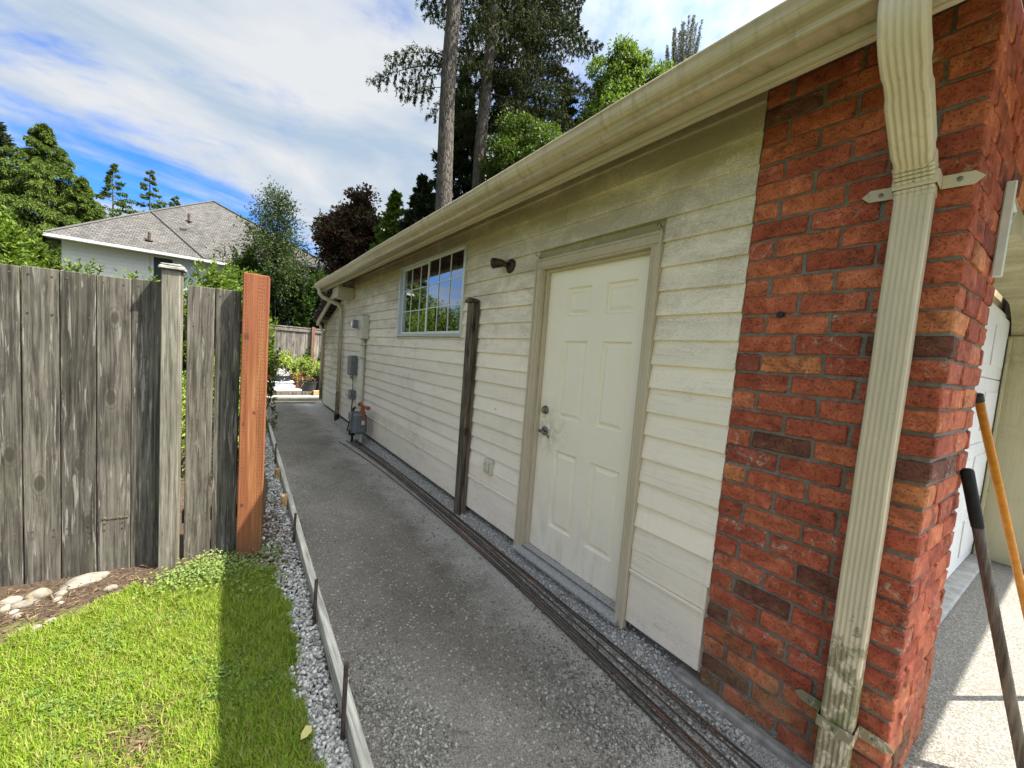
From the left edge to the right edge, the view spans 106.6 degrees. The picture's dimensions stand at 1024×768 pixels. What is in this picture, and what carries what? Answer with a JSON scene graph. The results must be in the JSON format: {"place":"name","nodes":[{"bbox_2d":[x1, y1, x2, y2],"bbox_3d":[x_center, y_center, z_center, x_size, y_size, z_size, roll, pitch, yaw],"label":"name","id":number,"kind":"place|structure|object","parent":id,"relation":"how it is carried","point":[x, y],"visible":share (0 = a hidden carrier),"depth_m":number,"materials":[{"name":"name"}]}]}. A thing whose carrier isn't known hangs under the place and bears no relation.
{"place":"outdoors","nodes":[
{"label":"outdoors","id":0,"kind":"place"},
{"bbox_2d":[0,500,268,627],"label":"planting bed","id":1,"kind":"object","parent":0,"point":[54,583],"visible":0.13,"depth_m":2.32,"materials":[{"name":"brown soil"}]},
{"bbox_2d":[0,604,11,612],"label":"river stone","id":2,"kind":"object","parent":1,"relation":"on","point":[3,608],"visible":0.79,"depth_m":2.06,"materials":[{"name":"beige stone"}]},
{"bbox_2d":[0,596,22,603],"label":"river rock","id":3,"kind":"object","parent":1,"relation":"on","point":[11,599],"visible":0.71,"depth_m":2.12,"materials":[{"name":"beige stone"}]},
{"bbox_2d":[8,609,18,614],"bbox_3d":[-2.686,1.229,2.055,0.030,0.023,0.041,4,4,1],"label":"river stone","id":4,"kind":"object","parent":1,"relation":"on","point":[13,611],"visible":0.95,"depth_m":2.05,"materials":[{"name":"grey stone"}]},
{"bbox_2d":[10,612,26,618],"bbox_3d":[-2.630,1.236,2.031,0.056,0.037,0.044,1,5,-37],"label":"river stone","id":5,"kind":"object","parent":1,"relation":"on","point":[19,614],"visible":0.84,"depth_m":2.02,"materials":[{"name":"beige stone"}]},
{"bbox_2d":[10,598,40,609],"bbox_3d":[-2.700,1.223,2.115,0.108,0.049,0.061,1,5,-37],"label":"river rock","id":6,"kind":"object","parent":1,"relation":"on","point":[29,602],"visible":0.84,"depth_m":2.10,"materials":[{"name":"beige stone"}]},
{"bbox_2d":[22,588,52,599],"bbox_3d":[-2.712,1.210,2.182,0.107,0.080,0.084,1,5,-37],"label":"river rock","id":7,"kind":"object","parent":1,"relation":"on","point":[39,593],"visible":0.75,"depth_m":2.17,"materials":[{"name":"beige stone"}]},
{"bbox_2d":[52,596,62,602],"bbox_3d":[-2.588,1.229,2.170,0.042,0.033,0.050,1,5,-37],"label":"river stone","id":8,"kind":"object","parent":1,"relation":"on","point":[58,598],"visible":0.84,"depth_m":2.16,"materials":[{"name":"beige stone"}]},
{"bbox_2d":[53,590,67,597],"bbox_3d":[-2.627,1.222,2.219,0.059,0.039,0.052,1,5,-37],"label":"river stone","id":9,"kind":"object","parent":1,"relation":"on","point":[61,592],"visible":0.8,"depth_m":2.21,"materials":[{"name":"beige stone"}]},
{"bbox_2d":[59,571,109,589],"bbox_3d":[-2.633,1.230,2.356,0.135,0.105,0.230,7,5,32],"label":"boulder","id":10,"kind":"object","parent":1,"relation":"on","point":[87,578],"visible":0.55,"depth_m":2.33,"materials":[{"name":"beige stone"}]},
{"bbox_2d":[103,584,117,591],"bbox_3d":[-2.421,1.233,2.300,0.065,0.042,0.056,1,5,-37],"label":"river stone","id":11,"kind":"object","parent":1,"relation":"on","point":[106,588],"visible":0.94,"depth_m":2.29,"materials":[{"name":"beige stone"}]},
{"bbox_2d":[0,264,241,586],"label":"wooden fence","id":12,"kind":"object","parent":1,"relation":"on","point":[82,442],"visible":0.93,"depth_m":2.38,"materials":[{"name":"grey wood"}]},
{"bbox_2d":[0,495,293,767],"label":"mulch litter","id":13,"kind":"object","parent":1,"relation":"on","point":[143,741],"visible":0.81,"depth_m":2.00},
{"bbox_2d":[158,263,187,569],"bbox_3d":[-2.246,0.266,2.512,0.127,2.074,0.118,2,5,-31],"label":"gate post","id":14,"kind":"object","parent":1,"relation":"on","point":[172,290],"visible":0.85,"depth_m":2.48,"materials":[{"name":"grey wood"}]},
{"bbox_2d":[116,540,287,613],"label":"weeds","id":15,"kind":"object","parent":1,"relation":"on","point":[202,568],"visible":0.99,"depth_m":2.47,"materials":[{"name":"green plant"}]},
{"bbox_2d":[236,272,269,556],"bbox_3d":[-1.875,0.272,2.762,0.152,2.086,0.146,2,5,-31],"label":"fence post","id":16,"kind":"object","parent":1,"relation":"on","point":[254,354],"visible":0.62,"depth_m":2.70,"materials":[{"name":"orange wood"}]},
{"bbox_2d":[23,433,280,506],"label":"back yard","id":17,"kind":"structure","parent":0,"point":[266,488],"depth_m":4.07,"materials":[{"name":"soil"}]},
{"bbox_2d":[0,204,55,333],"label":"laurel bush","id":18,"kind":"object","parent":17,"relation":"on","point":[14,240],"visible":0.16,"depth_m":6.14,"materials":[{"name":"green plant"}]},
{"bbox_2d":[0,253,186,436],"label":"hedge","id":19,"kind":"object","parent":17,"relation":"on","point":[86,270],"visible":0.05,"depth_m":5.21,"materials":[{"name":"green plant"}]},
{"bbox_2d":[61,357,240,509],"bbox_3d":[-3.585,0.357,4.135,1.935,1.824,1.213,-3,8,-61],"label":"garden shrub","id":20,"kind":"object","parent":17,"relation":"on","point":[183,417],"visible":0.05,"depth_m":4.05,"materials":[{"name":"green plant"}]},
{"bbox_2d":[42,200,341,331],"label":"neighbour house","id":21,"kind":"structure","parent":17,"relation":"on","point":[182,235],"depth_m":20.17,"materials":[{"name":"grey"}]},
{"bbox_2d":[151,254,197,293],"bbox_3d":[-17.712,-5.700,20.038,1.840,1.790,0.084,1,5,-37],"label":"window","id":22,"kind":"structure","parent":21,"relation":"in","point":[156,260],"depth_m":19.86,"materials":[{"name":"grey glass"}]},
{"bbox_2d":[181,255,282,437],"bbox_3d":[-4.899,-0.561,6.561,1.575,3.221,2.453,1,5,-37],"label":"hedge","id":23,"kind":"object","parent":17,"relation":"on","point":[217,279],"visible":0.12,"depth_m":6.25,"materials":[{"name":"green plant"}]},
{"bbox_2d":[205,177,319,318],"bbox_3d":[-8.550,-3.564,13.242,3.363,7.110,3.331,1,5,-37],"label":"mountain ash","id":24,"kind":"object","parent":17,"relation":"on","point":[281,256],"visible":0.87,"depth_m":13.10,"materials":[{"name":"green plant"}]},
{"bbox_2d":[223,244,341,353],"bbox_3d":[-8.061,-2.160,14.071,5.243,5.532,2.187,3,4,-23],"label":"tall hedge","id":25,"kind":"object","parent":17,"relation":"on","point":[298,311],"visible":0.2,"depth_m":13.51,"materials":[{"name":"green plant"}]},
{"bbox_2d":[266,401,317,403],"bbox_3d":[-5.542,0.489,9.753,3.401,0.097,0.150,1,5,-37],"label":"edging timber","id":26,"kind":"object","parent":17,"relation":"on","point":[292,402],"visible":0.1,"depth_m":9.65,"materials":[{"name":"wood"}]},
{"bbox_2d":[267,397,320,400],"bbox_3d":[-5.667,0.437,9.923,3.405,0.162,0.240,1,5,-37],"label":"edging timber","id":27,"kind":"object","parent":17,"relation":"on","point":[298,399],"visible":0.08,"depth_m":9.89,"materials":[{"name":"grey wood"}]},
{"bbox_2d":[269,324,323,374],"bbox_3d":[-7.445,-0.953,13.107,6.906,2.100,0.160,1,5,-37],"label":"back fence","id":28,"kind":"object","parent":17,"relation":"on","point":[291,338],"visible":0.1,"depth_m":13.12,"materials":[{"name":"grey wood"}]},
{"bbox_2d":[308,182,383,272],"bbox_3d":[-9.551,-6.212,22.630,4.690,10.918,4.624,1,5,-37],"label":"plum tree","id":29,"kind":"object","parent":17,"relation":"on","point":[343,236],"visible":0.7,"depth_m":21.41,"materials":[{"name":"brown plant"}]},
{"bbox_2d":[368,188,407,250],"bbox_3d":[-6.670,-5.596,21.356,3.909,10.295,4.168,1,5,-37],"label":"cypress tree","id":30,"kind":"object","parent":17,"relation":"on","point":[392,213],"visible":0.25,"depth_m":20.65,"materials":[{"name":"green plant"}]},
{"bbox_2d":[397,172,435,230],"bbox_3d":[-4.824,-5.346,19.149,4.284,10.394,4.444,1,5,-37],"label":"dark conifer","id":31,"kind":"object","parent":17,"relation":"on","point":[421,206],"visible":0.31,"depth_m":18.84,"materials":[{"name":"green plant"}]},
{"bbox_2d":[365,0,513,210],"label":"fir tree","id":32,"kind":"object","parent":17,"relation":"on","point":[444,179],"visible":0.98,"depth_m":13.84,"materials":[{"name":"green plant"}]},
{"bbox_2d":[0,563,330,767],"bbox_3d":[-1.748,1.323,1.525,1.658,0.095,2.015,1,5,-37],"label":"grass","id":33,"kind":"structure","parent":0,"point":[198,746],"depth_m":1.70,"materials":[{"name":"green plant"}]},
{"bbox_2d":[31,624,42,630],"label":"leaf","id":34,"kind":"object","parent":33,"relation":"on","point":[37,625],"visible":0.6,"depth_m":1.96,"materials":[{"name":"beige plant"}]},
{"bbox_2d":[0,604,291,767],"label":"clover","id":35,"kind":"object","parent":33,"relation":"on","point":[120,693],"visible":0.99,"depth_m":1.68,"materials":[{"name":"green plant"}]},
{"bbox_2d":[301,725,311,739],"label":"fallen leaf","id":36,"kind":"object","parent":33,"relation":"on","point":[306,731],"visible":1,"depth_m":1.51,"materials":[{"name":"yellow plant"}]},
{"bbox_2d":[267,395,318,396],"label":"gravel yard","id":37,"kind":"structure","parent":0,"point":[294,396],"depth_m":10.57,"materials":[{"name":"grey gravel"}]},
{"bbox_2d":[270,381,293,390],"bbox_3d":[-7.130,0.051,11.209,1.220,0.300,0.390,1,5,-37],"label":"metal box","id":38,"kind":"object","parent":37,"relation":"on","point":[288,384],"visible":0.31,"depth_m":11.27,"materials":[{"name":"white metal"}]},
{"bbox_2d":[271,375,292,381],"bbox_3d":[-6.865,-0.175,11.346,0.588,0.170,0.470,1,5,-37],"label":"planter","id":39,"kind":"object","parent":38,"relation":"on","point":[282,377],"visible":0.63,"depth_m":11.21,"materials":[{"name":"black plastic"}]},
{"bbox_2d":[276,368,289,383],"bbox_3d":[-6.875,-0.250,11.328,0.492,0.469,0.442,6,4,22],"label":"silver plant","id":40,"kind":"object","parent":39,"relation":"in","point":[280,371],"visible":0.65,"depth_m":11.34,"materials":[{"name":"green plant"}]},
{"bbox_2d":[269,391,299,394],"bbox_3d":[-6.532,0.257,10.469,1.260,0.111,0.123,1,5,-37],"label":"old timber","id":41,"kind":"object","parent":37,"relation":"on","point":[287,393],"visible":0.48,"depth_m":10.62,"materials":[{"name":"brown wood"}]},
{"bbox_2d":[274,388,301,391],"bbox_3d":[-6.523,0.200,11.085,0.670,0.115,0.460,1,5,-37],"label":"metal tray","id":42,"kind":"object","parent":37,"relation":"on","point":[288,389],"visible":0.56,"depth_m":11.01,"materials":[{"name":"white metal"}]},
{"bbox_2d":[286,372,308,387],"bbox_3d":[-6.814,-0.102,12.145,0.670,0.520,0.670,1,5,-37],"label":"flower pot","id":43,"kind":"object","parent":37,"relation":"on","point":[298,378],"visible":0.43,"depth_m":11.89,"materials":[{"name":"ceramic"}]},
{"bbox_2d":[275,349,298,374],"bbox_3d":[-7.148,-0.521,12.117,0.900,1.176,1.036,1,5,-37],"label":"potted shrub","id":44,"kind":"object","parent":43,"relation":"in","point":[283,359],"visible":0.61,"depth_m":11.99,"materials":[{"name":"green plant"}]},
{"bbox_2d":[286,355,317,384],"bbox_3d":[-6.692,-0.410,12.174,1.022,1.089,1.050,7,5,32],"label":"potted shrub","id":45,"kind":"object","parent":43,"relation":"in","point":[302,364],"visible":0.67,"depth_m":12.10,"materials":[{"name":"green plant"}]},
{"bbox_2d":[300,391,312,394],"bbox_3d":[-5.904,0.272,10.981,0.322,0.106,0.123,1,5,-37],"label":"old timber","id":46,"kind":"object","parent":37,"relation":"on","point":[305,393],"visible":0.8,"depth_m":10.93,"materials":[{"name":"brown wood"}]},
{"bbox_2d":[298,380,317,391],"bbox_3d":[-6.218,0.078,11.609,0.530,0.330,0.530,1,5,-37],"label":"tub","id":47,"kind":"object","parent":37,"relation":"on","point":[308,386],"visible":0.8,"depth_m":11.43,"materials":[{"name":"black plastic"}]},
{"bbox_2d":[297,376,315,389],"bbox_3d":[-6.202,-0.059,11.526,0.579,0.487,0.689,1,5,-37],"label":"dry plant","id":48,"kind":"object","parent":47,"relation":"in","point":[305,380],"visible":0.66,"depth_m":11.56,"materials":[{"name":"brown plant"}]},
{"bbox_2d":[303,347,313,362],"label":"seedling","id":49,"kind":"object","parent":37,"relation":"on","point":[307,353],"visible":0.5,"depth_m":12.68,"materials":[{"name":"green plant"}]},
{"bbox_2d":[312,375,319,389],"bbox_3d":[-6.024,-0.024,12.053,0.590,0.500,0.590,1,5,-37],"label":"planter","id":50,"kind":"object","parent":37,"relation":"on","point":[316,378],"visible":0.26,"depth_m":11.79,"materials":[{"name":"black plastic"}]},
{"bbox_2d":[301,358,319,379],"bbox_3d":[-6.129,-0.370,12.099,0.912,0.949,1.072,7,5,31],"label":"potted shrub","id":51,"kind":"object","parent":50,"relation":"in","point":[311,371],"visible":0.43,"depth_m":11.91,"materials":[{"name":"green plant"}]},
{"bbox_2d":[313,390,318,395],"bbox_3d":[-5.532,0.265,11.110,0.475,0.152,0.156,1,5,-37],"label":"wood block","id":52,"kind":"object","parent":37,"relation":"on","point":[315,392],"depth_m":10.96,"materials":[{"name":"beige wood"}]},
{"bbox_2d":[256,428,353,767],"bbox_3d":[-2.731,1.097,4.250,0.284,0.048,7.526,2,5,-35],"label":"gravel","id":53,"kind":"structure","parent":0,"point":[314,661],"depth_m":1.98,"materials":[{"name":"grey gravel"}]},
{"bbox_2d":[275,468,279,478],"bbox_3d":[-2.696,1.052,4.385,0.054,0.158,0.076,1,5,-37],"label":"wooden stake","id":54,"kind":"object","parent":53,"relation":"on","point":[277,473],"visible":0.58,"depth_m":4.35,"materials":[{"name":"brown wood"}]},
{"bbox_2d":[280,493,287,507],"bbox_3d":[-2.192,1.141,3.668,0.051,0.157,0.079,1,5,-37],"label":"wooden stake","id":55,"kind":"object","parent":53,"relation":"on","point":[284,498],"visible":0.58,"depth_m":3.64,"materials":[{"name":"beige wood"}]},
{"bbox_2d":[293,513,296,542],"bbox_3d":[-1.736,1.165,3.045,0.019,0.268,0.047,3,4,-21],"label":"steel stake","id":56,"kind":"object","parent":53,"relation":"on","point":[294,526],"visible":0.79,"depth_m":3.04,"materials":[{"name":"grey metal"}]},
{"bbox_2d":[312,579,317,625],"bbox_3d":[-1.120,1.260,2.169,0.019,0.297,0.047,3,4,-21],"label":"steel stake","id":57,"kind":"object","parent":53,"relation":"on","point":[315,601],"visible":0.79,"depth_m":2.16,"materials":[{"name":"metal"}]},
{"bbox_2d":[289,504,373,767],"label":"form board","id":58,"kind":"object","parent":53,"relation":"on","point":[358,746],"visible":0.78,"depth_m":1.84,"materials":[{"name":"grey wood"}]},
{"bbox_2d":[340,661,348,741],"bbox_3d":[-0.680,1.308,1.544,0.019,0.356,0.047,3,4,-21],"label":"steel stake","id":59,"kind":"object","parent":53,"relation":"on","point":[344,701],"visible":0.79,"depth_m":1.53,"materials":[{"name":"metal"}]},
{"bbox_2d":[0,0,783,266],"label":"sky","id":60,"kind":"structure","parent":0,"point":[218,99],"materials":[{"name":"blue"}]},
{"bbox_2d":[265,401,789,767],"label":"path","id":61,"kind":"structure","parent":0,"point":[425,607],"depth_m":2.26,"materials":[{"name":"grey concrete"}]},
{"bbox_2d":[274,443,276,463],"bbox_3d":[-3.039,0.915,4.901,0.019,0.302,0.047,3,4,-21],"label":"steel stake","id":62,"kind":"object","parent":61,"relation":"on","point":[275,453],"visible":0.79,"depth_m":4.89,"materials":[{"name":"black metal"}]},
{"bbox_2d":[266,411,294,512],"bbox_3d":[-3.665,0.881,5.847,0.043,0.123,5.698,2,5,-35],"label":"form board","id":63,"kind":"object","parent":61,"relation":"on","point":[285,485],"visible":0.71,"depth_m":4.39,"materials":[{"name":"grey wood"}]},
{"bbox_2d":[348,402,370,445],"bbox_3d":[-2.441,0.668,6.070,0.243,0.738,0.712,1,5,-37],"label":"gas meter","id":64,"kind":"object","parent":61,"relation":"on","point":[358,422],"visible":0.98,"depth_m":6.04,"materials":[{"name":"grey metal"}]},
{"bbox_2d":[454,297,479,515],"bbox_3d":[-0.455,0.250,3.704,0.078,2.151,0.170,1,5,-37],"label":"wall post","id":65,"kind":"object","parent":61,"relation":"on","point":[472,321],"depth_m":3.67,"materials":[{"name":"brown wood"}]},
{"bbox_2d":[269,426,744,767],"bbox_3d":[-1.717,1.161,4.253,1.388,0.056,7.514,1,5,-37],"label":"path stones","id":66,"kind":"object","parent":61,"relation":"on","point":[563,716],"visible":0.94,"depth_m":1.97,"materials":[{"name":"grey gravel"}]},
{"bbox_2d":[340,442,702,767],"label":"rebar","id":67,"kind":"object","parent":61,"relation":"on","point":[630,696],"visible":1,"depth_m":2.13,"materials":[{"name":"metal"}]},
{"bbox_2d":[346,440,713,767],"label":"rebar","id":68,"kind":"object","parent":61,"relation":"on","point":[645,703],"visible":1,"depth_m":2.12,"materials":[{"name":"metal"}]},
{"bbox_2d":[350,441,718,767],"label":"rebar","id":69,"kind":"object","parent":61,"relation":"on","point":[649,703],"visible":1,"depth_m":2.12,"materials":[{"name":"metal"}]},
{"bbox_2d":[350,440,723,767],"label":"rebar","id":70,"kind":"object","parent":61,"relation":"on","point":[654,704],"visible":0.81,"depth_m":2.07,"materials":[{"name":"metal"}]},
{"bbox_2d":[330,418,751,767],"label":"trench gravel","id":71,"kind":"structure","parent":61,"relation":"on","point":[746,739],"depth_m":2.25,"materials":[{"name":"grey gravel"}]},
{"bbox_2d":[354,441,736,767],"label":"rebar","id":72,"kind":"object","parent":61,"relation":"on","point":[668,706],"visible":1,"depth_m":2.13,"materials":[{"name":"metal"}]},
{"bbox_2d":[354,439,754,767],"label":"rebar","id":73,"kind":"object","parent":61,"relation":"on","point":[683,707],"visible":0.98,"depth_m":2.13,"materials":[{"name":"metal"}]},
{"bbox_2d":[355,439,761,767],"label":"rebar","id":74,"kind":"object","parent":61,"relation":"on","point":[689,708],"visible":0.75,"depth_m":2.12,"materials":[{"name":"metal"}]},
{"bbox_2d":[744,561,1023,767],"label":"driveway","id":75,"kind":"structure","parent":0,"point":[965,723],"depth_m":1.93,"materials":[{"name":"grey concrete"}]},
{"bbox_2d":[959,468,1023,767],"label":"hoe","id":76,"kind":"object","parent":75,"relation":"on","point":[973,506],"visible":0.99,"depth_m":1.50,"materials":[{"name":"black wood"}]},
{"bbox_2d":[975,393,1023,618],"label":"rake","id":77,"kind":"object","parent":75,"relation":"on","point":[990,451],"visible":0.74,"depth_m":1.69,"materials":[{"name":"orange wood"}]},
{"label":"ground","id":78,"kind":"structure","parent":0,"visible":0},
{"bbox_2d":[0,122,36,213],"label":"spruce tree","id":79,"kind":"object","parent":78,"relation":"on","point":[5,139],"visible":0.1,"depth_m":29.78,"materials":[{"name":"green plant"}]},
{"bbox_2d":[0,122,106,269],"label":"cedar tree","id":80,"kind":"object","parent":78,"relation":"on","point":[34,185],"visible":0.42,"depth_m":26.76,"materials":[{"name":"green plant"}]},
{"bbox_2d":[32,175,107,269],"bbox_3d":[-31.589,-9.000,29.458,11.065,12.629,11.945,1,5,-37],"label":"cedar tree","id":81,"kind":"object","parent":78,"relation":"on","point":[81,189],"visible":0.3,"depth_m":27.49,"materials":[{"name":"green plant"}]},
{"bbox_2d":[94,163,134,217],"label":"cedar tree","id":82,"kind":"object","parent":78,"relation":"on","point":[108,181],"visible":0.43,"depth_m":33.86,"materials":[{"name":"green plant"}]},
{"bbox_2d":[127,170,166,213],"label":"cedar tree","id":83,"kind":"object","parent":78,"relation":"on","point":[144,186],"visible":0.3,"depth_m":33.79,"materials":[{"name":"green plant"}]},
{"bbox_2d":[167,195,180,206],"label":"cedar tree","id":84,"kind":"object","parent":78,"relation":"on","point":[174,202],"visible":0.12,"depth_m":34.15,"materials":[{"name":"green plant"}]},
{"bbox_2d":[427,77,487,204],"bbox_3d":[-3.370,-9.230,22.899,6.513,17.809,6.373,1,5,-37],"label":"dark conifer","id":85,"kind":"object","parent":78,"relation":"on","point":[462,172],"visible":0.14,"depth_m":21.81,"materials":[{"name":"green plant"}]},
{"bbox_2d":[420,0,561,188],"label":"fir tree","id":86,"kind":"object","parent":78,"relation":"on","point":[484,100],"visible":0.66,"depth_m":16.85,"materials":[{"name":"green plant"}]},
{"bbox_2d":[478,107,567,180],"bbox_3d":[0.386,-5.846,17.513,4.623,12.429,4.537,4,4,1],"label":"maple tree","id":87,"kind":"object","parent":78,"relation":"on","point":[514,147],"visible":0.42,"depth_m":15.84,"materials":[{"name":"green plant"}]},
{"bbox_2d":[453,0,603,160],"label":"fir tree","id":88,"kind":"object","parent":78,"relation":"on","point":[555,72],"visible":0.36,"depth_m":18.89,"materials":[{"name":"green plant"}]},
{"bbox_2d":[551,75,578,131],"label":"dark conifer","id":89,"kind":"object","parent":78,"relation":"on","point":[570,109],"visible":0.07,"depth_m":24.02,"materials":[{"name":"green plant"}]},
{"bbox_2d":[574,32,673,125],"bbox_3d":[6.735,-10.707,25.169,7.701,22.008,7.606,1,5,-37],"label":"birch tree","id":90,"kind":"object","parent":78,"relation":"on","point":[626,72],"visible":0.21,"depth_m":23.03,"materials":[{"name":"green plant"}]},
{"bbox_2d":[312,0,1023,767],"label":"garage","id":91,"kind":"structure","parent":78,"relation":"on","point":[726,434],"depth_m":1.72,"materials":[{"name":"paint"}]},
{"bbox_2d":[345,389,355,430],"bbox_3d":[-3.116,0.477,7.244,0.107,0.792,0.636,1,5,-37],"label":"junction box","id":92,"kind":"object","parent":91,"relation":"attached to","point":[351,395],"visible":0.96,"depth_m":7.00,"materials":[{"name":"grey metal"}]},
{"bbox_2d":[347,355,357,389],"bbox_3d":[-2.985,-0.211,7.086,0.111,0.640,0.360,1,5,-37],"label":"telephone box","id":93,"kind":"object","parent":91,"relation":"attached to","point":[352,361],"visible":0.97,"depth_m":6.95,"materials":[{"name":"grey plastic"}]},
{"bbox_2d":[351,314,369,410],"bbox_3d":[-2.658,-0.175,6.544,0.239,2.015,0.330,1,5,-37],"label":"electric meter","id":94,"kind":"object","parent":91,"relation":"attached to","point":[360,324],"visible":0.91,"depth_m":6.50,"materials":[{"name":"beige metal"}]},
{"bbox_2d":[396,239,468,338],"bbox_3d":[-1.001,-1.043,4.591,0.103,0.988,1.854,1,5,-37],"label":"window","id":95,"kind":"structure","parent":91,"relation":"in","point":[431,301],"depth_m":4.41,"materials":[{"name":"glass"}]},
{"bbox_2d":[483,458,493,474],"bbox_3d":[-0.216,0.738,3.405,0.054,0.127,0.127,1,5,-37],"label":"outlet cover","id":96,"kind":"object","parent":91,"relation":"attached to","point":[488,466],"visible":1,"depth_m":3.37,"materials":[{"name":"beige plastic"}]},
{"bbox_2d":[490,258,515,272],"bbox_3d":[-0.065,-1.000,3.224,0.221,0.129,0.104,6,4,18],"label":"wall lamp","id":97,"kind":"object","parent":91,"relation":"attached to","point":[510,265],"visible":1,"depth_m":3.19,"materials":[{"name":"brown metal"}]},
{"bbox_2d":[529,255,649,601],"bbox_3d":[0.476,0.255,2.620,0.102,2.142,0.914,1,5,-37],"label":"door","id":98,"kind":"structure","parent":91,"relation":"in","point":[595,319],"depth_m":2.58,"materials":[{"name":"paint"}]},
{"bbox_2d":[946,303,1009,577],"bbox_3d":[3.060,0.435,2.663,3.040,2.175,0.068,2,5,-33],"label":"garage door","id":99,"kind":"structure","parent":91,"relation":"in","point":[994,347],"depth_m":3.10,"materials":[{"name":"metal"}]},
{"bbox_2d":[659,58,686,74],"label":"birch tree","id":100,"kind":"object","parent":78,"relation":"on","point":[670,62],"depth_m":21.86,"materials":[{"name":"green plant"}]},
{"bbox_2d":[664,15,703,65],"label":"grey conifer","id":101,"kind":"object","parent":78,"relation":"on","point":[682,54],"visible":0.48,"depth_m":39.31,"materials":[{"name":"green plant"}]}
]}

